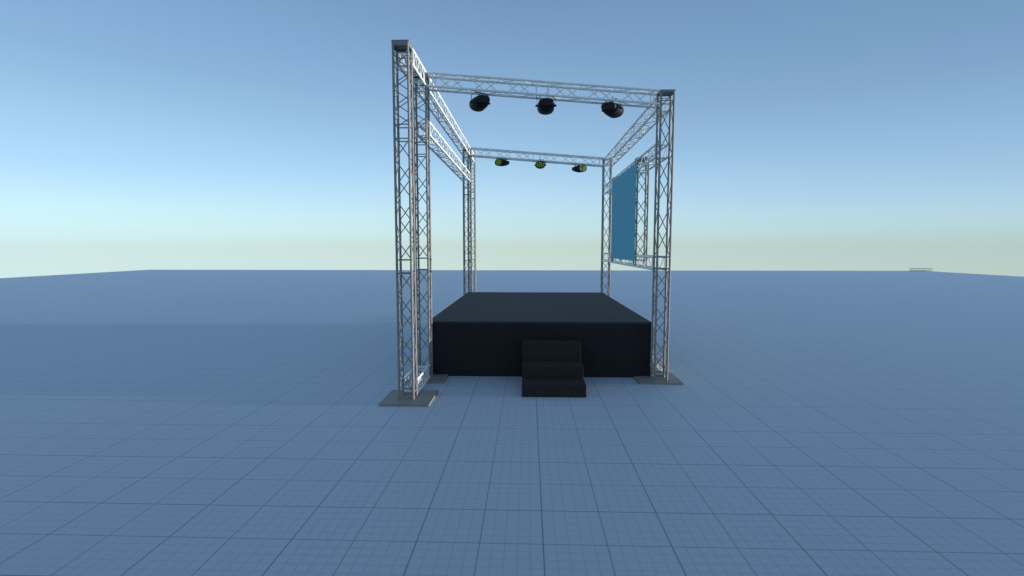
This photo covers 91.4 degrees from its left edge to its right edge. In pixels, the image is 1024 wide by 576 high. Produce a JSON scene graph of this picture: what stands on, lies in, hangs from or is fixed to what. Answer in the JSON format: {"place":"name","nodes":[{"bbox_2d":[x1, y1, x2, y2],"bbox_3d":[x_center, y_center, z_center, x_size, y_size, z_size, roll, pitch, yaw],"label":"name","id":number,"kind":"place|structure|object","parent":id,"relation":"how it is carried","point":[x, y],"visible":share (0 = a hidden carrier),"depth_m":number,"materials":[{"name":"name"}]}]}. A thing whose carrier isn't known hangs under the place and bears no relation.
{"place":"outdoors","nodes":[
{"label":"outdoors","id":0,"kind":"place"},
{"bbox_2d":[379,40,437,406],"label":"truss tower","id":1,"kind":"structure","parent":0,"point":[414,397],"depth_m":7.43,"materials":[{"name":"metal"}]},
{"bbox_2d":[398,49,426,85],"bbox_3d":[-1.574,-3.473,7.874,0.254,0.254,0.988,0,5,2],"label":"lighting truss","id":2,"kind":"object","parent":1,"relation":"attached to","point":[418,63],"visible":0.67,"depth_m":7.81,"materials":[{"name":"metal"}]},
{"bbox_2d":[404,364,430,393],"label":"lighting truss","id":3,"kind":"object","parent":1,"relation":"attached to","point":[422,384],"visible":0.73,"depth_m":8.20,"materials":[{"name":"metal"}]},
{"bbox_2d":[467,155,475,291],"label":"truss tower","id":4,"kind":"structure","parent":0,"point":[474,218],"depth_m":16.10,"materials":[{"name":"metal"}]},
{"bbox_2d":[0,270,1023,575],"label":"ground","id":5,"kind":"structure","parent":0,"point":[198,422],"depth_m":6.18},
{"bbox_2d":[401,70,447,383],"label":"truss tower","id":6,"kind":"structure","parent":5,"relation":"on","point":[437,378],"depth_m":8.67,"materials":[{"name":"metal"}]},
{"bbox_2d":[417,78,470,155],"bbox_3d":[-1.446,-3.778,11.671,0.260,0.260,6.130,0,5,2],"label":"lighting truss","id":7,"kind":"object","parent":6,"relation":"attached to","point":[440,114],"visible":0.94,"depth_m":10.89,"materials":[{"name":"metal"}]},
{"bbox_2d":[417,121,470,181],"bbox_3d":[-1.446,-3.026,11.732,0.260,0.260,6.130,0,5,2],"label":"lighting truss","id":8,"kind":"object","parent":6,"relation":"attached to","point":[448,158],"visible":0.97,"depth_m":10.83,"materials":[{"name":"metal"}]},
{"bbox_2d":[426,72,659,108],"bbox_3d":[0.510,-3.338,8.426,3.881,0.590,0.276,0,5,2],"label":"lighting truss","id":9,"kind":"object","parent":6,"relation":"attached to","point":[642,103],"visible":0.94,"depth_m":8.37,"materials":[{"name":"metal"}]},
{"bbox_2d":[469,92,489,111],"bbox_3d":[-0.539,-3.190,8.475,0.356,0.296,0.370,-2,5,-20],"label":"stage lamp","id":10,"kind":"object","parent":9,"relation":"hanging from","point":[479,103],"visible":1,"depth_m":8.40,"materials":[{"name":"black metal"}]},
{"bbox_2d":[535,92,556,114],"bbox_3d":[0.574,-3.123,8.435,0.356,0.296,0.370,0,5,2],"label":"stage lamp","id":11,"kind":"object","parent":9,"relation":"hanging from","point":[545,106],"visible":1,"depth_m":8.34,"materials":[{"name":"black metal"}]},
{"bbox_2d":[601,97,623,117],"bbox_3d":[1.677,-3.048,8.399,0.356,0.296,0.370,3,5,33],"label":"stage lamp","id":12,"kind":"object","parent":9,"relation":"hanging from","point":[612,110],"visible":0.98,"depth_m":8.31,"materials":[{"name":"black metal"}]},
{"bbox_2d":[462,147,471,294],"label":"truss tower","id":13,"kind":"structure","parent":5,"relation":"on","point":[470,227],"depth_m":15.00,"materials":[{"name":"metal"}]},
{"bbox_2d":[464,151,474,161],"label":"lighting truss","id":14,"kind":"object","parent":13,"relation":"attached to","point":[466,158],"visible":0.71,"depth_m":15.39,"materials":[{"name":"metal"}]},
{"bbox_2d":[471,147,603,166],"bbox_3d":[0.722,-3.858,14.723,3.892,0.597,0.259,0,5,4],"label":"lighting truss","id":15,"kind":"object","parent":13,"relation":"attached to","point":[536,153],"visible":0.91,"depth_m":14.69,"materials":[{"name":"metal"}]},
{"bbox_2d":[495,158,509,165],"bbox_3d":[-0.278,-3.752,14.802,0.356,0.296,0.370,5,6,45],"label":"stage lamp","id":16,"kind":"object","parent":15,"relation":"hanging from","point":[500,162],"visible":1,"depth_m":14.68,"materials":[{"name":"black metal"}]},
{"bbox_2d":[534,158,545,168],"bbox_3d":[0.834,-3.660,14.734,0.356,0.296,0.370,0,5,2],"label":"stage lamp","id":17,"kind":"object","parent":15,"relation":"hanging from","point":[540,164],"visible":1,"depth_m":14.57,"materials":[{"name":"green glass"}]},
{"bbox_2d":[572,164,586,172],"bbox_3d":[1.962,-3.538,14.664,0.356,0.296,0.370,-3,6,-36],"label":"stage lamp","id":18,"kind":"object","parent":15,"relation":"hanging from","point":[580,168],"visible":1,"depth_m":14.54,"materials":[{"name":"black metal"}]},
{"bbox_2d":[430,292,651,377],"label":"stage platform","id":19,"kind":"structure","parent":5,"relation":"on","point":[480,333],"depth_m":8.99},
{"bbox_2d":[522,339,585,397],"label":"stage steps","id":20,"kind":"structure","parent":5,"relation":"on","point":[552,367],"depth_m":8.15,"materials":[{"name":"black carpet"}]},
{"bbox_2d":[601,158,611,296],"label":"truss tower","id":21,"kind":"structure","parent":5,"relation":"on","point":[602,224],"depth_m":14.73,"materials":[{"name":"metal"}]},
{"bbox_2d":[634,89,683,384],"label":"truss tower","id":22,"kind":"structure","parent":5,"relation":"on","point":[670,378],"depth_m":8.51,"materials":[{"name":"metal"}]},
{"bbox_2d":[602,253,664,269],"bbox_3d":[2.678,-0.672,11.696,0.260,0.260,6.016,0,5,2],"label":"lighting truss","id":23,"kind":"object","parent":22,"relation":"attached to","point":[639,265],"visible":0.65,"depth_m":10.14,"materials":[{"name":"metal"}]},
{"bbox_2d":[633,157,649,264],"bbox_3d":[2.629,-1.545,10.174,0.256,2.154,0.256,0,5,2],"label":"screen support","id":24,"kind":"object","parent":23,"relation":"on","point":[646,204],"visible":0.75,"depth_m":10.10,"materials":[{"name":"metal"}]},
{"bbox_2d":[603,143,667,194],"bbox_3d":[2.678,-2.597,11.541,0.260,0.260,6.016,0,5,2],"label":"lighting truss","id":25,"kind":"object","parent":22,"relation":"attached to","point":[649,150],"visible":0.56,"depth_m":9.68,"materials":[{"name":"metal"}]},
{"bbox_2d":[611,162,636,260],"bbox_3d":[2.534,-1.645,11.484,0.016,1.967,2.885,0,5,2],"label":"display screen","id":26,"kind":"object","parent":25,"relation":"hanging from","point":[623,218],"visible":1,"depth_m":11.16,"materials":[{"name":"blue"}]},
{"bbox_2d":[604,96,668,166],"bbox_3d":[2.678,-3.381,11.478,0.260,0.260,6.016,0,5,2],"label":"lighting truss","id":27,"kind":"object","parent":22,"relation":"attached to","point":[640,129],"visible":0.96,"depth_m":10.61,"materials":[{"name":"metal"}]},
{"bbox_2d":[0,0,1023,277],"label":"sky","id":28,"kind":"structure","parent":0,"point":[810,135],"materials":[{"name":"blue"}]},
{"bbox_2d":[650,353,665,376],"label":"lighting truss","id":29,"kind":"object","parent":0,"point":[660,361],"visible":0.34,"depth_m":9.14,"materials":[{"name":"metal"}]},
{"bbox_2d":[909,268,932,270],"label":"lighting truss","id":30,"kind":"object","parent":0,"point":[920,268],"visible":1,"depth_m":50.09,"materials":[{"name":"metal"}]}
]}

